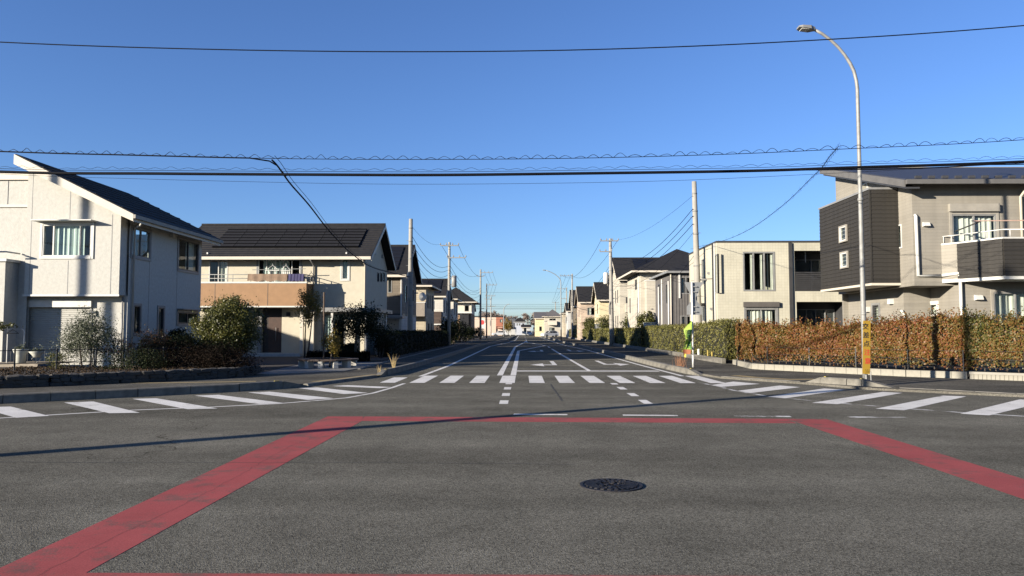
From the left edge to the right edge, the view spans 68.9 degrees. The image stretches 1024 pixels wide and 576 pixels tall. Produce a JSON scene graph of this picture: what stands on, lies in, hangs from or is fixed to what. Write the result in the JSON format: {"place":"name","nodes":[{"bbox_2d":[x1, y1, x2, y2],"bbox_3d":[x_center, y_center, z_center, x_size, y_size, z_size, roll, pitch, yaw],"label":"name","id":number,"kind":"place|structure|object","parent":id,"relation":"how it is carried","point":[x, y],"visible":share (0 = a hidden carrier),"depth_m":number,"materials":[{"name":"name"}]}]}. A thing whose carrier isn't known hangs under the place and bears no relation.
{"place":"outdoors","nodes":[
{"label":"outdoors","id":0,"kind":"place"},
{"bbox_2d":[0,154,223,366],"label":"white house","id":1,"kind":"structure","parent":0,"point":[71,244],"depth_m":28.68,"materials":[{"name":"paint"}]},
{"bbox_2d":[39,222,94,258],"bbox_3d":[-16.914,-1.801,28.475,2.062,1.403,0.253,0,-3,1],"label":"window","id":2,"kind":"structure","parent":1,"relation":"in","point":[69,238],"depth_m":28.43,"materials":[{"name":"clear glass"}]},
{"bbox_2d":[133,303,141,335],"bbox_3d":[-14.799,1.239,29.398,0.125,1.270,0.668,0,-3,1],"label":"window","id":3,"kind":"structure","parent":1,"relation":"in","point":[139,306],"depth_m":29.58,"materials":[{"name":"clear glass"}]},
{"bbox_2d":[130,224,151,261],"bbox_3d":[-14.860,-1.772,29.747,0.251,1.304,1.586,0,-3,1],"label":"window","id":4,"kind":"structure","parent":1,"relation":"in","point":[149,238],"depth_m":29.77,"materials":[{"name":"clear glass"}]},
{"bbox_2d":[156,305,164,337],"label":"window","id":5,"kind":"structure","parent":1,"relation":"in","point":[162,308],"depth_m":31.52,"materials":[{"name":"clear glass"}]},
{"bbox_2d":[176,310,198,325],"bbox_3d":[-14.736,1.367,33.864,0.125,0.687,2.120,0,-3,1],"label":"window","id":6,"kind":"structure","parent":1,"relation":"in","point":[186,312],"depth_m":33.62,"materials":[{"name":"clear glass"}]},
{"bbox_2d":[177,236,199,274],"bbox_3d":[-14.801,-1.452,33.952,0.253,1.535,2.174,0,-3,1],"label":"window","id":7,"kind":"structure","parent":1,"relation":"in","point":[189,255],"depth_m":34.40,"materials":[{"name":"clear glass"}]},
{"bbox_2d":[0,336,505,402],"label":"pavement","id":8,"kind":"structure","parent":0,"point":[302,378],"depth_m":22.97,"materials":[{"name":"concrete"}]},
{"bbox_2d":[199,223,395,356],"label":"cream house","id":9,"kind":"structure","parent":0,"point":[338,272],"depth_m":43.28,"materials":[{"name":"beige paint"}]},
{"bbox_2d":[209,260,227,281],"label":"window","id":10,"kind":"structure","parent":9,"relation":"in","point":[224,263],"depth_m":43.51,"materials":[{"name":"clear glass"}]},
{"bbox_2d":[247,274,287,281],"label":"blanket","id":11,"kind":"object","parent":9,"relation":"hanging from","point":[268,277],"visible":1,"depth_m":41.99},
{"bbox_2d":[262,308,281,352],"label":"door","id":12,"kind":"structure","parent":9,"relation":"in","point":[271,312],"depth_m":43.23,"materials":[{"name":"wood"}]},
{"bbox_2d":[268,317,281,351],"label":"door leaf","id":13,"kind":"structure","parent":9,"relation":"in","point":[274,322],"depth_m":43.14,"materials":[{"name":"brown wood"}]},
{"bbox_2d":[256,260,301,281],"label":"window","id":14,"kind":"structure","parent":9,"relation":"in","point":[279,264],"depth_m":43.47,"materials":[{"name":"clear glass"}]},
{"bbox_2d":[288,274,304,281],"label":"blanket","id":15,"kind":"object","parent":9,"relation":"hanging from","point":[296,277],"visible":1,"depth_m":41.96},
{"bbox_2d":[321,315,344,348],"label":"window","id":16,"kind":"structure","parent":9,"relation":"in","point":[327,330],"depth_m":43.25,"materials":[{"name":"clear glass"}]},
{"bbox_2d":[340,259,349,280],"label":"window","id":17,"kind":"structure","parent":9,"relation":"in","point":[344,263],"depth_m":43.26,"materials":[{"name":"clear glass"}]},
{"bbox_2d":[119,336,495,382],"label":"garden ground","id":18,"kind":"structure","parent":0,"point":[270,363],"depth_m":37.87,"materials":[{"name":"soil"}]},
{"bbox_2d":[0,361,75,366],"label":"wooden deck","id":19,"kind":"structure","parent":18,"relation":"on","point":[3,364],"depth_m":26.28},
{"bbox_2d":[12,342,29,362],"bbox_3d":[-17.416,2.299,26.457,0.499,0.748,0.531,-3,-5,43],"label":"plant pot","id":20,"kind":"object","parent":19,"relation":"on","point":[20,356],"visible":0.95,"depth_m":26.34,"materials":[{"name":"white ceramic"}]},
{"bbox_2d":[0,366,202,381],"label":"garden bed","id":21,"kind":"object","parent":18,"relation":"on","point":[64,372],"visible":0.16,"depth_m":23.09,"materials":[{"name":"soil"}]},
{"bbox_2d":[45,352,71,368],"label":"shrub","id":22,"kind":"object","parent":21,"relation":"on","point":[59,365],"visible":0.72,"depth_m":24.03,"materials":[{"name":"green plant"}]},
{"bbox_2d":[45,304,127,366],"bbox_3d":[-14.438,1.606,25.307,2.641,2.608,2.402,3,-4,-41],"label":"olive tree","id":23,"kind":"object","parent":21,"relation":"on","point":[86,330],"visible":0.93,"depth_m":25.12,"materials":[{"name":"green plant"}]},
{"bbox_2d":[0,347,189,370],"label":"garden fence","id":24,"kind":"object","parent":21,"relation":"on","point":[56,362],"visible":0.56,"depth_m":23.81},
{"bbox_2d":[0,365,236,375],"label":"ground cover","id":25,"kind":"object","parent":21,"relation":"on","point":[30,371],"visible":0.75,"depth_m":23.13,"materials":[{"name":"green plant"}]},
{"bbox_2d":[90,343,181,369],"bbox_3d":[-12.321,2.265,24.355,2.890,1.036,2.223,0,-3,1],"label":"azalea bush","id":26,"kind":"object","parent":21,"relation":"on","point":[127,364],"visible":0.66,"depth_m":24.09,"materials":[{"name":"green plant"}]},
{"bbox_2d":[143,337,235,368],"bbox_3d":[-11.075,2.222,25.393,3.817,1.216,2.691,0,-3,1],"label":"azalea bush","id":27,"kind":"object","parent":21,"relation":"on","point":[183,355],"visible":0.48,"depth_m":25.17,"materials":[{"name":"green plant"}]},
{"bbox_2d":[99,335,136,365],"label":"nandina bush","id":28,"kind":"object","parent":18,"relation":"on","point":[118,348],"visible":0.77,"depth_m":25.62,"materials":[{"name":"green plant"}]},
{"bbox_2d":[0,365,264,387],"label":"stone wall","id":29,"kind":"structure","parent":18,"relation":"on","point":[27,381],"depth_m":21.29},
{"bbox_2d":[130,324,173,365],"bbox_3d":[-12.850,2.140,26.695,1.771,1.697,1.412,-2,-4,33],"label":"nandina bush","id":30,"kind":"object","parent":18,"relation":"on","point":[153,341],"visible":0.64,"depth_m":26.49,"materials":[{"name":"green plant"}]},
{"bbox_2d":[158,330,207,365],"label":"dark bush","id":31,"kind":"object","parent":18,"relation":"on","point":[184,339],"visible":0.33,"depth_m":26.86,"materials":[{"name":"green plant"}]},
{"bbox_2d":[128,331,240,365],"bbox_3d":[-11.860,2.320,27.369,3.873,1.481,1.824,0,-3,1],"label":"dark hedge","id":32,"kind":"object","parent":18,"relation":"on","point":[209,341],"visible":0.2,"depth_m":27.04,"materials":[{"name":"green plant"}]},
{"bbox_2d":[181,339,270,374],"bbox_3d":[-9.590,2.265,24.967,2.857,1.281,2.552,2,-4,-25],"label":"azalea bush","id":33,"kind":"object","parent":18,"relation":"on","point":[228,358],"visible":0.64,"depth_m":24.61,"materials":[{"name":"green plant"}]},
{"bbox_2d":[185,289,267,363],"bbox_3d":[-10.992,1.595,29.029,3.120,3.070,3.002,0,-3,1],"label":"round shrub","id":34,"kind":"object","parent":18,"relation":"on","point":[229,317],"visible":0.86,"depth_m":28.43,"materials":[{"name":"green plant"}]},
{"bbox_2d":[294,285,324,357],"bbox_3d":[-10.137,1.650,37.633,1.735,3.930,1.549,0,-3,1],"label":"young tree","id":35,"kind":"object","parent":18,"relation":"on","point":[309,315],"visible":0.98,"depth_m":37.47,"materials":[{"name":"green plant"}]},
{"bbox_2d":[306,349,369,361],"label":"dark hedge","id":36,"kind":"object","parent":18,"relation":"on","point":[362,355],"visible":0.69,"depth_m":35.66,"materials":[{"name":"green plant"}]},
{"bbox_2d":[327,342,359,352],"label":"dark hedge","id":37,"kind":"object","parent":18,"relation":"on","point":[347,347],"visible":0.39,"depth_m":40.55,"materials":[{"name":"green plant"}]},
{"bbox_2d":[326,299,389,351],"bbox_3d":[-7.762,2.050,37.221,3.311,3.074,3.098,0,-3,1],"label":"dark tree","id":38,"kind":"object","parent":18,"relation":"on","point":[360,328],"visible":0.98,"depth_m":36.96,"materials":[{"name":"green plant"}]},
{"bbox_2d":[363,322,397,357],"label":"dark tree","id":39,"kind":"object","parent":18,"relation":"on","point":[381,341],"visible":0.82,"depth_m":40.12,"materials":[{"name":"green plant"}]},
{"bbox_2d":[373,329,448,356],"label":"dark hedge","id":40,"kind":"object","parent":18,"relation":"on","point":[412,341],"visible":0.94,"depth_m":50.03,"materials":[{"name":"green plant"}]},
{"bbox_2d":[405,219,417,330],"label":"utility pole","id":41,"kind":"object","parent":18,"relation":"on","point":[410,293],"visible":0.88,"depth_m":53.10,"materials":[{"name":"concrete"}]},
{"bbox_2d":[271,159,408,276],"bbox_3d":[-6.590,-1.464,35.226,0.473,0.985,36.077,0,-3,-3],"label":"overhead cable","id":42,"kind":"object","parent":41,"relation":"attached to","point":[275,163],"visible":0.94,"depth_m":22.03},
{"bbox_2d":[436,315,458,344],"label":"dark bush","id":43,"kind":"object","parent":18,"relation":"on","point":[444,325],"visible":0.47,"depth_m":78.54,"materials":[{"name":"green plant"}]},
{"bbox_2d":[440,242,465,344],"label":"utility pole","id":44,"kind":"object","parent":18,"relation":"on","point":[453,284],"visible":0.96,"depth_m":76.07,"materials":[{"name":"concrete"}]},
{"bbox_2d":[451,320,463,343],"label":"dark bush","id":45,"kind":"object","parent":18,"relation":"on","point":[456,334],"visible":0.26,"depth_m":85.67,"materials":[{"name":"green plant"}]},
{"bbox_2d":[452,316,469,341],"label":"dark bush","id":46,"kind":"object","parent":18,"relation":"on","point":[465,331],"visible":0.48,"depth_m":96.66,"materials":[{"name":"green plant"}]},
{"bbox_2d":[451,287,479,339],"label":"brown house","id":47,"kind":"structure","parent":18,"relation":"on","point":[466,313],"depth_m":118.15,"materials":[{"name":"paint"}]},
{"bbox_2d":[477,269,492,339],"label":"utility pole","id":48,"kind":"object","parent":18,"relation":"on","point":[480,326],"visible":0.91,"depth_m":123.95,"materials":[{"name":"concrete"}]},
{"bbox_2d":[257,362,379,374],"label":"plaza paving","id":49,"kind":"structure","parent":0,"point":[294,369],"depth_m":28.41,"materials":[{"name":"concrete"}]},
{"bbox_2d":[323,292,324,358],"bbox_3d":[-7.628,1.687,30.267,0.088,3.035,0.066,0,-3,1],"label":"pole","id":50,"kind":"object","parent":49,"relation":"on","point":[323,321],"visible":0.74,"depth_m":30.26,"materials":[{"name":"brown wood"}]},
{"bbox_2d":[297,357,358,368],"bbox_3d":[-7.467,3.035,30.286,2.440,0.344,2.440,0,-3,1],"label":"bench","id":51,"kind":"object","parent":49,"relation":"on","point":[309,362],"visible":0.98,"depth_m":29.54,"materials":[{"name":"grey wood"}]},
{"bbox_2d":[319,324,343,366],"bbox_3d":[-7.329,2.337,30.325,1.059,1.770,0.974,0,-3,1],"label":"plaza tree","id":52,"kind":"object","parent":49,"relation":"on","point":[331,341],"visible":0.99,"depth_m":30.20,"materials":[{"name":"green plant"}]},
{"bbox_2d":[387,245,421,331],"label":"gable house","id":53,"kind":"structure","parent":0,"point":[397,290],"depth_m":56.06,"materials":[{"name":"grey"}]},
{"bbox_2d":[416,282,440,330],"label":"house","id":54,"kind":"structure","parent":0,"point":[425,311],"depth_m":71.02,"materials":[{"name":"beige"}]},
{"bbox_2d":[422,279,452,330],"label":"gable house","id":55,"kind":"structure","parent":0,"point":[440,300],"depth_m":86.53,"materials":[{"name":"white"}]},
{"bbox_2d":[451,298,461,322],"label":"white house","id":56,"kind":"structure","parent":0,"point":[454,308],"depth_m":98.63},
{"bbox_2d":[475,316,502,335],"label":"flat roofed house","id":57,"kind":"structure","parent":0,"point":[496,325],"depth_m":239.85,"materials":[{"name":"paint"}]},
{"bbox_2d":[0,334,1023,575],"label":"road","id":58,"kind":"structure","parent":0,"point":[485,460],"depth_m":7.95,"materials":[{"name":"asphalt"}]},
{"bbox_2d":[358,336,496,368],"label":"edging","id":59,"kind":"object","parent":58,"relation":"on","point":[410,355],"visible":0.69,"depth_m":42.37,"materials":[{"name":"concrete"}]},
{"bbox_2d":[0,335,1023,403],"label":"kerb","id":60,"kind":"structure","parent":58,"relation":"on","point":[100,394],"depth_m":19.37,"materials":[{"name":"concrete"}]},
{"bbox_2d":[533,312,547,336],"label":"cream house","id":61,"kind":"structure","parent":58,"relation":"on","point":[538,318],"depth_m":199.71,"materials":[{"name":"beige paint"}]},
{"bbox_2d":[542,309,560,336],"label":"broad house","id":62,"kind":"structure","parent":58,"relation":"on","point":[552,319],"depth_m":194.64,"materials":[{"name":"beige paint"}]},
{"bbox_2d":[580,478,642,491],"bbox_3d":[0.999,1.983,7.526,0.630,0.020,0.630,0,-3,1],"label":"manhole","id":63,"kind":"object","parent":58,"relation":"on","point":[610,485],"visible":1,"depth_m":7.49,"materials":[{"name":"metal"}]},
{"bbox_2d":[568,337,725,363],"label":"retaining kerb","id":64,"kind":"structure","parent":58,"relation":"on","point":[708,358],"depth_m":46.69,"materials":[{"name":"concrete"}]},
{"bbox_2d":[0,160,1023,175],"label":"overhead cable","id":65,"kind":"object","parent":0,"point":[495,174],"visible":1,"depth_m":17.56,"materials":[{"name":"rubber"}]},
{"bbox_2d":[0,158,1023,171],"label":"overhead cable","id":66,"kind":"object","parent":65,"relation":"attached to","point":[495,171],"visible":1,"depth_m":17.59,"materials":[{"name":"rubber"}]},
{"bbox_2d":[0,25,1023,51],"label":"overhead cable","id":67,"kind":"object","parent":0,"point":[517,50],"visible":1,"depth_m":17.33,"materials":[{"name":"rubber"}]},
{"bbox_2d":[0,0,1023,330],"label":"sky","id":68,"kind":"structure","parent":0,"point":[960,86],"materials":[{"name":"blue"}]},
{"bbox_2d":[514,317,525,334],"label":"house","id":69,"kind":"structure","parent":0,"point":[518,324],"depth_m":269.62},
{"bbox_2d":[568,290,576,335],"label":"brown house","id":70,"kind":"structure","parent":0,"point":[574,311],"depth_m":138.50,"materials":[{"name":"grey"}]},
{"bbox_2d":[591,282,608,328],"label":"gable house","id":71,"kind":"structure","parent":0,"point":[602,307],"depth_m":97.88,"materials":[{"name":"beige paint"}]},
{"bbox_2d":[599,238,618,345],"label":"utility pole","id":72,"kind":"object","parent":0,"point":[607,279],"visible":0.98,"depth_m":75.82,"materials":[{"name":"concrete"}]},
{"bbox_2d":[607,257,658,327],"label":"house","id":73,"kind":"structure","parent":0,"point":[620,304],"depth_m":81.88,"materials":[{"name":"beige paint"}]},
{"bbox_2d":[548,336,1023,396],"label":"pavement","id":74,"kind":"structure","parent":0,"point":[711,369],"depth_m":23.45,"materials":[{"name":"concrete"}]},
{"bbox_2d":[685,282,702,366],"bbox_3d":[7.524,1.507,30.779,0.760,3.503,0.102,0,-3,-6],"label":"sign post","id":75,"kind":"object","parent":74,"relation":"on","point":[694,307],"visible":1,"depth_m":30.85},
{"bbox_2d":[683,321,691,356],"bbox_3d":[7.204,2.101,30.655,0.376,1.485,0.162,0,-3,1],"label":"banner","id":76,"kind":"object","parent":75,"relation":"attached to","point":[687,348],"visible":1,"depth_m":30.66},
{"bbox_2d":[797,25,867,378],"bbox_3d":[9.460,-2.527,22.047,1.795,10.622,0.340,0,-3,1],"label":"street lamp","id":77,"kind":"object","parent":74,"relation":"on","point":[806,28],"visible":0.94,"depth_m":22.02,"materials":[{"name":"metal"}]},
{"bbox_2d":[862,321,871,380],"bbox_3d":[10.048,1.819,21.165,0.257,1.784,0.144,-1,-3,15],"label":"caution sign","id":78,"kind":"object","parent":77,"relation":"attached to","point":[866,347],"visible":0.98,"depth_m":21.13,"materials":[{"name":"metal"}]},
{"bbox_2d":[733,359,967,378],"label":"block wall","id":79,"kind":"structure","parent":74,"relation":"on","point":[907,373],"depth_m":25.86,"materials":[{"name":"concrete"}]},
{"bbox_2d":[969,371,1023,380],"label":"block wall","id":80,"kind":"structure","parent":74,"relation":"on","point":[998,376],"depth_m":22.75,"materials":[{"name":"concrete"}]},
{"bbox_2d":[559,336,1023,377],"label":"garden ground","id":81,"kind":"structure","parent":0,"point":[782,362],"depth_m":32.27,"materials":[{"name":"soil"}]},
{"bbox_2d":[564,303,570,337],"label":"grey house","id":82,"kind":"structure","parent":81,"relation":"on","point":[567,309],"depth_m":155.81,"materials":[{"name":"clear paint"}]},
{"bbox_2d":[574,286,594,339],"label":"gable house","id":83,"kind":"structure","parent":81,"relation":"on","point":[583,311],"depth_m":118.63,"materials":[{"name":"paint"}]},
{"bbox_2d":[582,316,594,328],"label":"garden tree","id":84,"kind":"object","parent":81,"relation":"on","point":[587,324],"visible":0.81,"depth_m":112.24,"materials":[{"name":"green plant"}]},
{"bbox_2d":[582,328,596,340],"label":"boxwood hedge","id":85,"kind":"object","parent":81,"relation":"on","point":[589,334],"visible":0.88,"depth_m":104.27,"materials":[{"name":"green plant"}]},
{"bbox_2d":[595,315,608,328],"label":"garden tree","id":86,"kind":"object","parent":81,"relation":"on","point":[602,320],"visible":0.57,"depth_m":95.17,"materials":[{"name":"green plant"}]},
{"bbox_2d":[596,328,616,342],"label":"boxwood hedge","id":87,"kind":"object","parent":81,"relation":"on","point":[602,335],"visible":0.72,"depth_m":85.45,"materials":[{"name":"green plant"}]},
{"bbox_2d":[616,327,645,346],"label":"boxwood hedge","id":88,"kind":"object","parent":81,"relation":"on","point":[634,336],"visible":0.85,"depth_m":64.49,"materials":[{"name":"green plant"}]},
{"bbox_2d":[634,311,655,328],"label":"garden tree","id":89,"kind":"object","parent":81,"relation":"on","point":[641,319],"visible":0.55,"depth_m":62.17,"materials":[{"name":"green plant"}]},
{"bbox_2d":[617,249,688,327],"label":"hipped house","id":90,"kind":"structure","parent":81,"relation":"on","point":[641,297],"depth_m":64.59,"materials":[{"name":"beige paint"}]},
{"bbox_2d":[649,262,689,325],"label":"grey house","id":91,"kind":"structure","parent":81,"relation":"on","point":[672,299],"depth_m":53.99,"materials":[{"name":"clear paint"}]},
{"bbox_2d":[643,317,741,359],"bbox_3d":[10.382,2.999,45.960,1.113,2.028,22.709,0,-3,1],"label":"boxwood hedge","id":92,"kind":"object","parent":81,"relation":"on","point":[716,338],"visible":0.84,"depth_m":39.28,"materials":[{"name":"green plant"}]},
{"bbox_2d":[691,181,706,323],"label":"utility pole","id":93,"kind":"object","parent":81,"relation":"on","point":[696,266],"visible":0.68,"depth_m":42.24,"materials":[{"name":"concrete"}]},
{"bbox_2d":[703,145,840,244],"bbox_3d":[9.540,-2.810,29.620,1.146,0.738,25.358,0,-3,7],"label":"spiral hanger","id":94,"kind":"object","parent":93,"relation":"attached to","point":[800,188],"visible":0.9,"depth_m":21.28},
{"bbox_2d":[3,156,1022,170],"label":"spiral hanger","id":95,"kind":"object","parent":94,"relation":"hanging from","point":[528,167],"visible":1,"depth_m":17.18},
{"bbox_2d":[9,163,1020,183],"bbox_3d":[-4.824,-3.412,21.300,38.495,0.934,0.009,0,-3,1],"label":"overhead cable","id":96,"kind":"object","parent":94,"relation":"attached to","point":[512,183],"visible":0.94,"depth_m":21.20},
{"bbox_2d":[255,139,1023,159],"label":"overhead cable","id":97,"kind":"object","parent":94,"relation":"attached to","point":[623,157],"visible":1,"depth_m":17.16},
{"bbox_2d":[0,137,1020,158],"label":"spiral hanger","id":98,"kind":"object","parent":97,"relation":"hanging from","point":[526,155],"visible":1,"depth_m":17.19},
{"bbox_2d":[0,151,283,172],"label":"overhead cable","id":99,"kind":"object","parent":98,"relation":"hanging from","point":[138,155],"visible":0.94,"depth_m":17.32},
{"bbox_2d":[688,241,842,330],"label":"tiled house","id":100,"kind":"structure","parent":81,"relation":"on","point":[777,281],"depth_m":39.97,"materials":[{"name":"white tile"}]},
{"bbox_2d":[743,252,774,290],"bbox_3d":[13.207,-0.880,40.024,1.703,2.117,0.226,0,-3,1],"label":"window","id":101,"kind":"structure","parent":100,"relation":"in","point":[772,254],"depth_m":39.99,"materials":[{"name":"clear glass"}]},
{"bbox_2d":[744,307,778,324],"bbox_3d":[13.273,2.174,39.837,1.821,2.304,0.253,0,-3,1],"label":"window","id":102,"kind":"structure","parent":100,"relation":"in","point":[753,312],"depth_m":39.93,"materials":[{"name":"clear glass"}]},
{"bbox_2d":[797,309,834,330],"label":"window","id":103,"kind":"structure","parent":100,"relation":"in","point":[797,309],"depth_m":41.07,"materials":[{"name":"black glass"}]},
{"bbox_2d":[733,304,979,370],"bbox_3d":[11.589,1.829,28.171,2.929,2.159,10.764,1,-4,-24],"label":"photinia hedge","id":104,"kind":"object","parent":81,"relation":"on","point":[920,337],"visible":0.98,"depth_m":26.02,"materials":[{"name":"orange plant"}]},
{"bbox_2d":[737,346,1023,371],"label":"fence","id":105,"kind":"object","parent":81,"relation":"on","point":[855,356],"visible":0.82,"depth_m":24.98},
{"bbox_2d":[818,167,1023,371],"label":"beige house","id":106,"kind":"structure","parent":81,"relation":"on","point":[929,243],"depth_m":27.50,"materials":[{"name":"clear paint"}]},
{"bbox_2d":[838,224,847,242],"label":"window","id":107,"kind":"structure","parent":106,"relation":"in","point":[843,226],"depth_m":30.71,"materials":[{"name":"white glass"}]},
{"bbox_2d":[839,251,848,268],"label":"window","id":108,"kind":"structure","parent":106,"relation":"in","point":[845,252],"depth_m":30.61,"materials":[{"name":"white glass"}]},
{"bbox_2d":[871,303,880,324],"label":"window","id":109,"kind":"structure","parent":106,"relation":"in","point":[877,313],"depth_m":31.26,"materials":[{"name":"white glass"}]},
{"bbox_2d":[949,212,999,242],"bbox_3d":[16.916,-1.662,27.383,1.786,2.243,0.253,0,-3,1],"label":"window","id":110,"kind":"structure","parent":106,"relation":"in","point":[957,220],"depth_m":27.48,"materials":[{"name":"clear glass"}]},
{"bbox_2d":[990,290,1023,322],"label":"window","id":111,"kind":"structure","parent":106,"relation":"in","point":[1002,301],"depth_m":26.91,"materials":[{"name":"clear glass"}]},
{"bbox_2d":[961,304,1023,371],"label":"photinia hedge","id":112,"kind":"object","parent":81,"relation":"on","point":[1006,334],"visible":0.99,"depth_m":23.09,"materials":[{"name":"green plant"}]},
{"bbox_2d":[800,164,1023,170],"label":"overhead cable","id":113,"kind":"object","parent":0,"point":[906,168],"visible":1,"depth_m":17.35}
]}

